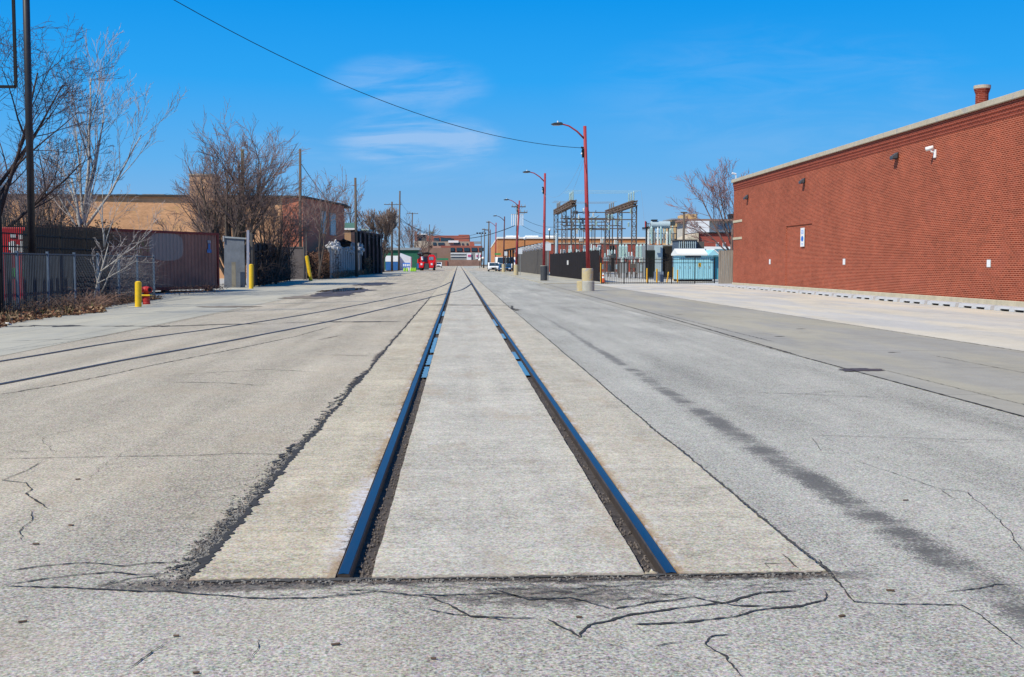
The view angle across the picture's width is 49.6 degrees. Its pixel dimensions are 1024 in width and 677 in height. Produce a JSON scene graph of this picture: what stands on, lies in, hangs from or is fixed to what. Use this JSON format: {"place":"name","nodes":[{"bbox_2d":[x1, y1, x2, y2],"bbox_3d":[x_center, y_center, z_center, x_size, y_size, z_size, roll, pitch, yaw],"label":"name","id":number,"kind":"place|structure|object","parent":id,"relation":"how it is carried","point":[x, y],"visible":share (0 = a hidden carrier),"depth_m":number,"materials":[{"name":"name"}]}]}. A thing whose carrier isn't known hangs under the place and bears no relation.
{"place":"outdoors","nodes":[
{"label":"outdoors","id":0,"kind":"place"},
{"bbox_2d":[0,272,411,355],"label":"pavement","id":1,"kind":"structure","parent":0,"point":[167,308],"depth_m":32.75,"materials":[{"name":"concrete"}]},
{"bbox_2d":[135,281,141,306],"bbox_3d":[-12.508,-1.462,37.124,0.231,0.916,0.216,0,4,-3],"label":"bollard","id":2,"kind":"object","parent":1,"relation":"on","point":[138,293],"visible":0.85,"depth_m":37.04,"materials":[{"name":"yellow metal"}]},
{"bbox_2d":[142,286,151,303],"bbox_3d":[-13.023,-1.536,39.481,0.475,0.645,0.392,0,4,-3],"label":"fire hydrant","id":3,"kind":"object","parent":1,"relation":"on","point":[146,291],"visible":0.81,"depth_m":39.39,"materials":[{"name":"red metal"}]},
{"bbox_2d":[159,281,238,294],"bbox_3d":[-15.034,-2.482,53.253,2.820,0.685,8.540,0,4,6],"label":"vine thicket","id":4,"kind":"object","parent":1,"relation":"on","point":[204,287],"visible":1,"depth_m":53.57,"materials":[{"name":"brown plant"}]},
{"bbox_2d":[224,168,317,283],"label":"bare tree","id":5,"kind":"object","parent":1,"relation":"on","point":[280,232],"visible":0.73,"depth_m":76.62,"materials":[{"name":"brown plant"}]},
{"bbox_2d":[253,241,289,286],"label":"plank fence","id":6,"kind":"object","parent":1,"relation":"on","point":[260,246],"visible":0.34,"depth_m":70.59,"materials":[{"name":"black wood"}]},
{"bbox_2d":[245,241,302,286],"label":"vine thicket","id":7,"kind":"object","parent":1,"relation":"on","point":[263,265],"visible":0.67,"depth_m":74.06,"materials":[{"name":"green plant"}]},
{"bbox_2d":[289,170,357,279],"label":"bare tree","id":8,"kind":"object","parent":1,"relation":"on","point":[320,250],"visible":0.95,"depth_m":96.59,"materials":[{"name":"brown plant"}]},
{"bbox_2d":[329,246,360,278],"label":"plank fence","id":9,"kind":"object","parent":1,"relation":"on","point":[344,257],"visible":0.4,"depth_m":113.95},
{"bbox_2d":[326,269,371,278],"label":"vine thicket","id":10,"kind":"object","parent":1,"relation":"on","point":[350,272],"visible":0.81,"depth_m":113.47,"materials":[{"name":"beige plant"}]},
{"bbox_2d":[354,178,357,276],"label":"utility pole","id":11,"kind":"object","parent":1,"relation":"on","point":[356,233],"visible":1,"depth_m":116.72,"materials":[{"name":"brown wood"}]},
{"bbox_2d":[0,266,454,676],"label":"road","id":12,"kind":"structure","parent":0,"point":[123,510],"depth_m":8.72,"materials":[{"name":"concrete"}]},
{"bbox_2d":[0,281,452,361],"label":"rail","id":13,"kind":"object","parent":12,"relation":"on","point":[191,331],"visible":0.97,"depth_m":22.47,"materials":[{"name":"grey metal"}]},
{"bbox_2d":[0,283,472,384],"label":"rail","id":14,"kind":"object","parent":12,"relation":"on","point":[196,346],"visible":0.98,"depth_m":18.29,"materials":[{"name":"grey metal"}]},
{"bbox_2d":[172,296,431,577],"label":"road cracks","id":15,"kind":"object","parent":12,"relation":"on","point":[203,561],"visible":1,"depth_m":7.08,"materials":[{"name":"black asphalt"}]},
{"bbox_2d":[417,252,436,270],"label":"truck","id":16,"kind":"object","parent":12,"relation":"on","point":[426,262],"visible":1,"depth_m":210.89,"materials":[{"name":"red paint"}]},
{"bbox_2d":[18,478,907,673],"bbox_3d":[-0.451,1.056,5.402,5.311,0.005,3.255,0,4,7],"label":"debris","id":17,"kind":"object","parent":12,"relation":"on","point":[338,643],"visible":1,"depth_m":4.46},
{"bbox_2d":[0,308,1022,675],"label":"road cracks","id":18,"kind":"object","parent":12,"relation":"on","point":[636,584],"visible":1,"depth_m":4.83,"materials":[{"name":"black asphalt"}]},
{"bbox_2d":[121,270,386,295],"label":"verge","id":19,"kind":"structure","parent":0,"point":[221,285],"depth_m":59.28,"materials":[{"name":"grey concrete"}]},
{"bbox_2d":[0,146,39,224],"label":"bare tree","id":20,"kind":"object","parent":19,"relation":"on","point":[4,215],"visible":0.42,"depth_m":89.19,"materials":[{"name":"brown plant"}]},
{"bbox_2d":[0,148,101,225],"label":"bare tree","id":21,"kind":"object","parent":19,"relation":"on","point":[40,188],"visible":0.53,"depth_m":92.67,"materials":[{"name":"brown plant"}]},
{"bbox_2d":[2,146,109,226],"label":"bare tree","id":22,"kind":"object","parent":19,"relation":"on","point":[47,208],"visible":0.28,"depth_m":94.25,"materials":[{"name":"brown plant"}]},
{"bbox_2d":[0,13,127,225],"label":"bare tree","id":23,"kind":"object","parent":19,"relation":"on","point":[12,169],"visible":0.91,"depth_m":46.62,"materials":[{"name":"brown plant"}]},
{"bbox_2d":[34,25,186,226],"bbox_3d":[-18.656,-8.199,51.109,6.546,12.402,5.182,-2,4,-29],"label":"bare tree","id":24,"kind":"object","parent":19,"relation":"on","point":[85,208],"visible":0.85,"depth_m":50.72,"materials":[{"name":"grey plant"}]},
{"bbox_2d":[12,225,219,293],"bbox_3d":[-18.662,-3.644,52.928,2.460,3.060,12.200,1,4,21],"label":"shipping container","id":25,"kind":"object","parent":19,"relation":"on","point":[193,257],"visible":0.46,"depth_m":54.94,"materials":[{"name":"metal"}]},
{"bbox_2d":[153,163,249,257],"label":"bare tree","id":26,"kind":"object","parent":19,"relation":"on","point":[221,229],"visible":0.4,"depth_m":74.05,"materials":[{"name":"brown plant"}]},
{"bbox_2d":[164,98,308,274],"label":"bare tree","id":27,"kind":"object","parent":19,"relation":"on","point":[228,208],"visible":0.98,"depth_m":71.67,"materials":[{"name":"brown plant"}]},
{"bbox_2d":[290,227,306,279],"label":"box gate","id":28,"kind":"structure","parent":19,"relation":"on","point":[299,253],"depth_m":96.47,"materials":[{"name":"grey metal"}]},
{"bbox_2d":[299,149,301,246],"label":"utility pole","id":29,"kind":"object","parent":19,"relation":"on","point":[300,193],"visible":0.42,"depth_m":99.45,"materials":[{"name":"brown wood"}]},
{"bbox_2d":[318,164,368,228],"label":"bare tree","id":30,"kind":"object","parent":19,"relation":"on","point":[350,211],"visible":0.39,"depth_m":169.67,"materials":[{"name":"brown plant"}]},
{"bbox_2d":[385,256,397,269],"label":"container","id":31,"kind":"object","parent":19,"relation":"on","point":[388,262],"visible":0.53,"depth_m":213.62,"materials":[{"name":"blue paint"}]},
{"bbox_2d":[393,268,430,271],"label":"pavement","id":32,"kind":"structure","parent":0,"point":[408,271],"depth_m":187.65,"materials":[{"name":"concrete"}]},
{"bbox_2d":[398,191,400,270],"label":"utility pole","id":33,"kind":"object","parent":32,"relation":"on","point":[399,233],"visible":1,"depth_m":204.32,"materials":[{"name":"grey wood"}]},
{"bbox_2d":[389,208,420,247],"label":"bare tree","id":34,"kind":"object","parent":32,"relation":"on","point":[408,234],"visible":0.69,"depth_m":233.12,"materials":[{"name":"brown plant"}]},
{"bbox_2d":[396,213,439,251],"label":"bare tree","id":35,"kind":"object","parent":32,"relation":"on","point":[432,232],"visible":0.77,"depth_m":247.64,"materials":[{"name":"brown plant"}]},
{"bbox_2d":[342,266,670,577],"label":"track bed","id":36,"kind":"object","parent":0,"point":[590,475],"visible":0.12,"depth_m":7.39,"materials":[{"name":"stone"}]},
{"bbox_2d":[189,266,456,581],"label":"track slab","id":37,"kind":"structure","parent":36,"relation":"on","point":[301,519],"depth_m":7.06,"materials":[{"name":"concrete"}]},
{"bbox_2d":[337,268,456,577],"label":"rail","id":38,"kind":"object","parent":36,"relation":"on","point":[356,545],"visible":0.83,"depth_m":7.12,"materials":[{"name":"metal"}]},
{"bbox_2d":[122,391,833,588],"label":"gravel","id":39,"kind":"structure","parent":36,"relation":"on","point":[192,566],"depth_m":5.22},
{"bbox_2d":[372,266,644,579],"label":"track slab","id":40,"kind":"structure","parent":36,"relation":"on","point":[494,481],"depth_m":7.13,"materials":[{"name":"concrete"}]},
{"bbox_2d":[461,267,677,573],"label":"rail","id":41,"kind":"object","parent":36,"relation":"on","point":[661,563],"visible":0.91,"depth_m":7.21,"materials":[{"name":"metal"}]},
{"bbox_2d":[461,266,824,573],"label":"track slab","id":42,"kind":"structure","parent":36,"relation":"on","point":[694,517],"depth_m":7.16,"materials":[{"name":"concrete"}]},
{"bbox_2d":[0,0,1023,264],"label":"sky","id":43,"kind":"structure","parent":0,"point":[662,91],"materials":[{"name":"blue"}]},
{"bbox_2d":[3,265,1022,416],"bbox_3d":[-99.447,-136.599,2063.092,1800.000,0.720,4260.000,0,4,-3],"label":"ground","id":44,"kind":"structure","parent":0,"point":[640,313],"depth_m":22.36,"materials":[{"name":"grey concrete"}]},
{"bbox_2d":[2,174,350,277],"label":"brick building","id":45,"kind":"structure","parent":44,"relation":"on","point":[146,204],"depth_m":103.81,"materials":[{"name":"brown brick"}]},
{"bbox_2d":[223,230,252,287],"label":"sheet gate","id":46,"kind":"structure","parent":44,"relation":"on","point":[234,250],"depth_m":66.11,"materials":[{"name":"metal"}]},
{"bbox_2d":[305,247,346,278],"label":"vine thicket","id":47,"kind":"object","parent":44,"relation":"on","point":[325,268],"visible":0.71,"depth_m":101.09,"materials":[{"name":"brown plant"}]},
{"bbox_2d":[344,223,382,274],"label":"workshop","id":48,"kind":"structure","parent":44,"relation":"on","point":[372,247],"depth_m":142.33,"materials":[{"name":"black metal"}]},
{"bbox_2d":[359,207,398,271],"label":"bare tree","id":49,"kind":"object","parent":44,"relation":"on","point":[383,224],"visible":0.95,"depth_m":177.67,"materials":[{"name":"brown plant"}]},
{"bbox_2d":[382,248,420,269],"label":"shed","id":50,"kind":"structure","parent":44,"relation":"on","point":[412,252],"depth_m":230.55,"materials":[{"name":"metal"}]},
{"bbox_2d":[414,241,450,259],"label":"office annex","id":51,"kind":"object","parent":44,"relation":"on","point":[442,252],"visible":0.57,"depth_m":535.50,"materials":[{"name":"brick"}]},
{"bbox_2d":[416,232,483,251],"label":"office block","id":52,"kind":"structure","parent":44,"relation":"on","point":[459,243],"depth_m":548.98,"materials":[{"name":"brown brick"}]},
{"bbox_2d":[437,260,480,265],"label":"boundary wall","id":53,"kind":"structure","parent":44,"relation":"on","point":[460,262],"depth_m":504.28,"materials":[{"name":"brick"}]},
{"bbox_2d":[451,252,480,259],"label":"warehouse","id":54,"kind":"structure","parent":44,"relation":"on","point":[465,255],"depth_m":529.90,"materials":[{"name":"white paint"}]},
{"bbox_2d":[491,235,662,262],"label":"brick building","id":55,"kind":"structure","parent":44,"relation":"on","point":[510,241],"depth_m":204.86,"materials":[{"name":"brick"}]},
{"bbox_2d":[549,243,648,271],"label":"brick building","id":56,"kind":"structure","parent":44,"relation":"on","point":[598,245],"depth_m":178.28,"materials":[{"name":"brown brick"}]},
{"bbox_2d":[663,214,696,244],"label":"factory","id":57,"kind":"structure","parent":44,"relation":"on","point":[681,217],"depth_m":191.74,"materials":[{"name":"concrete"}]},
{"bbox_2d":[665,157,770,259],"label":"bare tree","id":58,"kind":"object","parent":44,"relation":"on","point":[723,191],"visible":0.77,"depth_m":98.57,"materials":[{"name":"brown plant"}]},
{"bbox_2d":[731,89,1023,306],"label":"brick building","id":59,"kind":"structure","parent":44,"relation":"on","point":[916,220],"depth_m":45.94,"materials":[{"name":"brick"}]},
{"bbox_2d":[973,84,990,103],"bbox_3d":[17.977,-8.781,42.465,0.620,1.785,0.620,0,4,-3],"label":"chimney","id":60,"kind":"object","parent":59,"relation":"on","point":[981,91],"visible":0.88,"depth_m":42.22,"materials":[{"name":"red brick"}]},
{"bbox_2d":[126,573,928,676],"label":"road","id":61,"kind":"structure","parent":0,"point":[395,634],"depth_m":4.29,"materials":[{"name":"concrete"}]},
{"bbox_2d":[198,277,1022,581],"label":"road seams","id":62,"kind":"object","parent":61,"relation":"on","point":[614,575],"visible":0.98,"depth_m":5.11,"materials":[{"name":"black asphalt"}]},
{"bbox_2d":[474,266,608,283],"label":"pavement","id":63,"kind":"structure","parent":0,"point":[550,279],"depth_m":100.34,"materials":[{"name":"concrete"}]},
{"bbox_2d":[504,198,519,274],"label":"street lamp","id":64,"kind":"object","parent":63,"relation":"on","point":[516,265],"visible":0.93,"depth_m":127.11,"materials":[{"name":"red metal"}]},
{"bbox_2d":[514,242,548,274],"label":"panel fence","id":65,"kind":"object","parent":63,"relation":"on","point":[530,259],"visible":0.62,"depth_m":146.96,"materials":[{"name":"silver metal"}]},
{"bbox_2d":[523,170,546,280],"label":"street lamp","id":66,"kind":"object","parent":63,"relation":"on","point":[543,272],"visible":0.95,"depth_m":88.41,"materials":[{"name":"red metal"}]},
{"bbox_2d":[550,249,600,281],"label":"panel fence","id":67,"kind":"object","parent":63,"relation":"on","point":[559,267],"visible":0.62,"depth_m":100.34,"materials":[{"name":"black metal"}]},
{"bbox_2d":[536,284,618,288],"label":"apron","id":68,"kind":"object","parent":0,"point":[561,286],"visible":0.64,"depth_m":69.15,"materials":[{"name":"concrete"}]},
{"bbox_2d":[549,272,717,283],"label":"yard","id":69,"kind":"structure","parent":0,"point":[631,278],"depth_m":103.92,"materials":[{"name":"grey concrete"}]},
{"bbox_2d":[553,191,576,252],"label":"steel gantry","id":70,"kind":"object","parent":69,"relation":"on","point":[571,203],"visible":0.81,"depth_m":149.35,"materials":[{"name":"grey metal"}]},
{"bbox_2d":[557,206,630,253],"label":"bus structure","id":71,"kind":"object","parent":70,"relation":"hanging from","point":[595,218],"visible":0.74,"depth_m":149.73,"materials":[{"name":"metal"}]},
{"bbox_2d":[605,191,637,273],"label":"steel gantry","id":72,"kind":"object","parent":69,"relation":"on","point":[630,203],"visible":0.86,"depth_m":147.31,"materials":[{"name":"grey metal"}]},
{"bbox_2d":[618,244,627,277],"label":"circuit breaker","id":73,"kind":"object","parent":69,"relation":"on","point":[623,253],"visible":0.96,"depth_m":108.41,"materials":[{"name":"metal"}]},
{"bbox_2d":[635,244,644,277],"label":"circuit breaker","id":74,"kind":"object","parent":69,"relation":"on","point":[638,253],"visible":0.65,"depth_m":106.46,"materials":[{"name":"metal"}]},
{"bbox_2d":[601,257,714,283],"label":"iron fence","id":75,"kind":"object","parent":69,"relation":"on","point":[652,259],"visible":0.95,"depth_m":78.32,"materials":[{"name":"black metal"}]},
{"bbox_2d":[642,219,676,277],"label":"power transformer","id":76,"kind":"object","parent":69,"relation":"on","point":[654,251],"visible":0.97,"depth_m":101.18,"materials":[{"name":"grey metal"}]},
{"bbox_2d":[681,212,687,248],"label":"utility pole","id":77,"kind":"object","parent":69,"relation":"on","point":[683,236],"visible":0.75,"depth_m":96.33,"materials":[{"name":"grey metal"}]},
{"bbox_2d":[671,249,718,281],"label":"switchgear cabinet","id":78,"kind":"object","parent":69,"relation":"on","point":[700,274],"visible":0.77,"depth_m":86.63,"materials":[{"name":"teal metal"}]},
{"bbox_2d":[669,232,730,246],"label":"gabled house","id":79,"kind":"structure","parent":69,"relation":"on","point":[715,236],"depth_m":128.79,"materials":[{"name":"red brick"}]},
{"bbox_2d":[605,280,678,283],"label":"yard","id":80,"kind":"structure","parent":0,"point":[638,281],"depth_m":86.91,"materials":[{"name":"concrete"}]},
{"bbox_2d":[671,239,703,266],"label":"transformer","id":81,"kind":"object","parent":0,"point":[689,244],"visible":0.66,"depth_m":96.54,"materials":[{"name":"grey metal"}]},
{"bbox_2d":[675,214,732,237],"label":"white building","id":82,"kind":"structure","parent":0,"point":[701,224],"depth_m":152.65,"materials":[{"name":"paint"}]},
{"bbox_2d":[463,266,1023,676],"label":"road","id":83,"kind":"structure","parent":0,"point":[836,508],"depth_m":8.05,"materials":[{"name":"concrete"}]},
{"bbox_2d":[554,289,1023,416],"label":"gutter","id":84,"kind":"object","parent":83,"relation":"on","point":[993,402],"visible":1,"depth_m":14.70,"materials":[{"name":"concrete"}]},
{"bbox_2d":[562,289,1023,404],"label":"apron","id":85,"kind":"object","parent":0,"point":[914,356],"visible":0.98,"depth_m":19.66,"materials":[{"name":"concrete"}]},
{"bbox_2d":[551,121,593,290],"bbox_3d":[3.173,-6.912,58.079,2.313,8.840,0.860,0,4,-3],"label":"street lamp","id":86,"kind":"object","parent":85,"relation":"on","point":[586,283],"visible":0.96,"depth_m":57.98,"materials":[{"name":"red metal"}]},
{"bbox_2d":[595,284,1023,350],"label":"lot","id":87,"kind":"structure","parent":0,"point":[1000,329],"depth_m":32.70,"materials":[{"name":"concrete"}]},
{"bbox_2d":[927,300,961,306],"bbox_3d":[14.792,-1.199,37.995,0.240,0.150,2.200,0,4,-3],"label":"wheel stop","id":88,"kind":"object","parent":87,"relation":"on","point":[943,303],"visible":0.98,"depth_m":37.84,"materials":[{"name":"white concrete"}]},
{"bbox_2d":[958,303,997,309],"bbox_3d":[14.910,-1.036,35.553,0.240,0.150,2.200,0,4,-3],"label":"wheel stop","id":89,"kind":"object","parent":87,"relation":"on","point":[978,306],"visible":0.98,"depth_m":35.40,"materials":[{"name":"white concrete"}]},
{"bbox_2d":[994,305,1023,311],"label":"wheel stop","id":90,"kind":"object","parent":87,"relation":"on","point":[1009,308],"visible":1,"depth_m":33.32,"materials":[{"name":"white concrete"}]},
{"bbox_2d":[695,283,998,307],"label":"walkway","id":91,"kind":"structure","parent":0,"point":[716,284],"depth_m":67.97,"materials":[{"name":"concrete"}]},
{"bbox_2d":[718,250,732,283],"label":"wood fence","id":92,"kind":"object","parent":91,"relation":"on","point":[725,272],"visible":0.72,"depth_m":77.16,"materials":[{"name":"grey wood"}]},
{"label":"verge","id":93,"kind":"structure","parent":0,"visible":0},
{"bbox_2d":[0,0,17,314],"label":"gallows frame","id":94,"kind":"object","parent":93,"relation":"on","point":[15,85],"visible":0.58,"depth_m":28.99,"materials":[{"name":"black metal"}]},
{"bbox_2d":[3,227,24,299],"bbox_3d":[-18.311,-2.724,40.802,2.074,2.640,2.550,0,4,-3],"label":"kiosk","id":95,"kind":"object","parent":93,"relation":"on","point":[13,250],"visible":0.08,"depth_m":39.54,"materials":[{"name":"red paint"}]},
{"bbox_2d":[23,0,36,306],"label":"utility pole","id":96,"kind":"object","parent":93,"relation":"on","point":[29,136],"visible":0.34,"depth_m":33.92,"materials":[{"name":"wood"}]},
{"bbox_2d":[174,0,579,147],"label":"overhead wire","id":97,"kind":"object","parent":96,"relation":"attached to","point":[354,89],"visible":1,"depth_m":44.23,"materials":[{"name":"black metal"}]},
{"bbox_2d":[0,292,104,314],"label":"weed","id":98,"kind":"object","parent":93,"relation":"on","point":[40,305],"visible":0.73,"depth_m":31.20,"materials":[{"name":"brown plant"}]},
{"bbox_2d":[1,217,109,306],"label":"fence","id":99,"kind":"object","parent":93,"relation":"on","point":[8,230],"visible":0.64,"depth_m":38.02,"materials":[{"name":"black metal"}]},
{"bbox_2d":[22,226,91,294],"bbox_3d":[-17.114,-2.762,42.036,0.180,2.750,6.720,0,4,-3],"label":"screen fence","id":100,"kind":"object","parent":93,"relation":"on","point":[57,247],"visible":0.09,"depth_m":41.35,"materials":[{"name":"grey metal"}]},
{"bbox_2d":[20,217,143,248],"bbox_3d":[-17.417,-4.178,44.199,3.496,1.303,7.089,1,4,19],"label":"vine thicket","id":101,"kind":"object","parent":100,"relation":"hanging from","point":[111,238],"visible":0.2,"depth_m":45.45,"materials":[{"name":"brown plant"}]},
{"bbox_2d":[2,251,154,310],"bbox_3d":[-14.199,-1.889,36.014,0.070,1.810,18.870,0,4,-3],"label":"fence","id":102,"kind":"object","parent":93,"relation":"on","point":[17,285],"visible":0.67,"depth_m":34.54,"materials":[{"name":"grey metal"}]},
{"bbox_2d":[0,295,160,326],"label":"fallen leaves","id":103,"kind":"object","parent":93,"relation":"on","point":[3,317],"visible":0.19,"depth_m":30.48,"materials":[{"name":"brown plant"}]},
{"bbox_2d":[28,287,136,308],"bbox_3d":[-13.430,-1.216,34.258,3.081,0.756,4.444,0,4,2],"label":"weed","id":104,"kind":"object","parent":93,"relation":"on","point":[90,299],"visible":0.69,"depth_m":34.27,"materials":[{"name":"brown plant"}]},
{"bbox_2d":[0,293,164,322],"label":"dry grass","id":105,"kind":"structure","parent":93,"relation":"on","point":[52,309],"depth_m":30.74,"materials":[{"name":"brown plant"}]},
{"bbox_2d":[77,287,160,306],"bbox_3d":[-13.815,-1.431,38.418,2.988,0.771,6.017,0,4,-3],"label":"weed","id":106,"kind":"object","parent":93,"relation":"on","point":[117,297],"visible":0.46,"depth_m":38.94,"materials":[{"name":"brown plant"}]},
{"bbox_2d":[79,165,165,297],"bbox_3d":[-13.153,-3.478,37.397,2.765,4.819,1.703,0,4,-3],"label":"sapling","id":107,"kind":"object","parent":93,"relation":"on","point":[120,255],"visible":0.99,"depth_m":37.36,"materials":[{"name":"grey plant"}]},
{"bbox_2d":[76,233,177,296],"bbox_3d":[-16.622,-3.163,46.091,4.352,3.000,8.875,0,4,-3],"label":"vine thicket","id":108,"kind":"object","parent":93,"relation":"on","point":[124,280],"visible":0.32,"depth_m":46.32,"materials":[{"name":"brown plant"}]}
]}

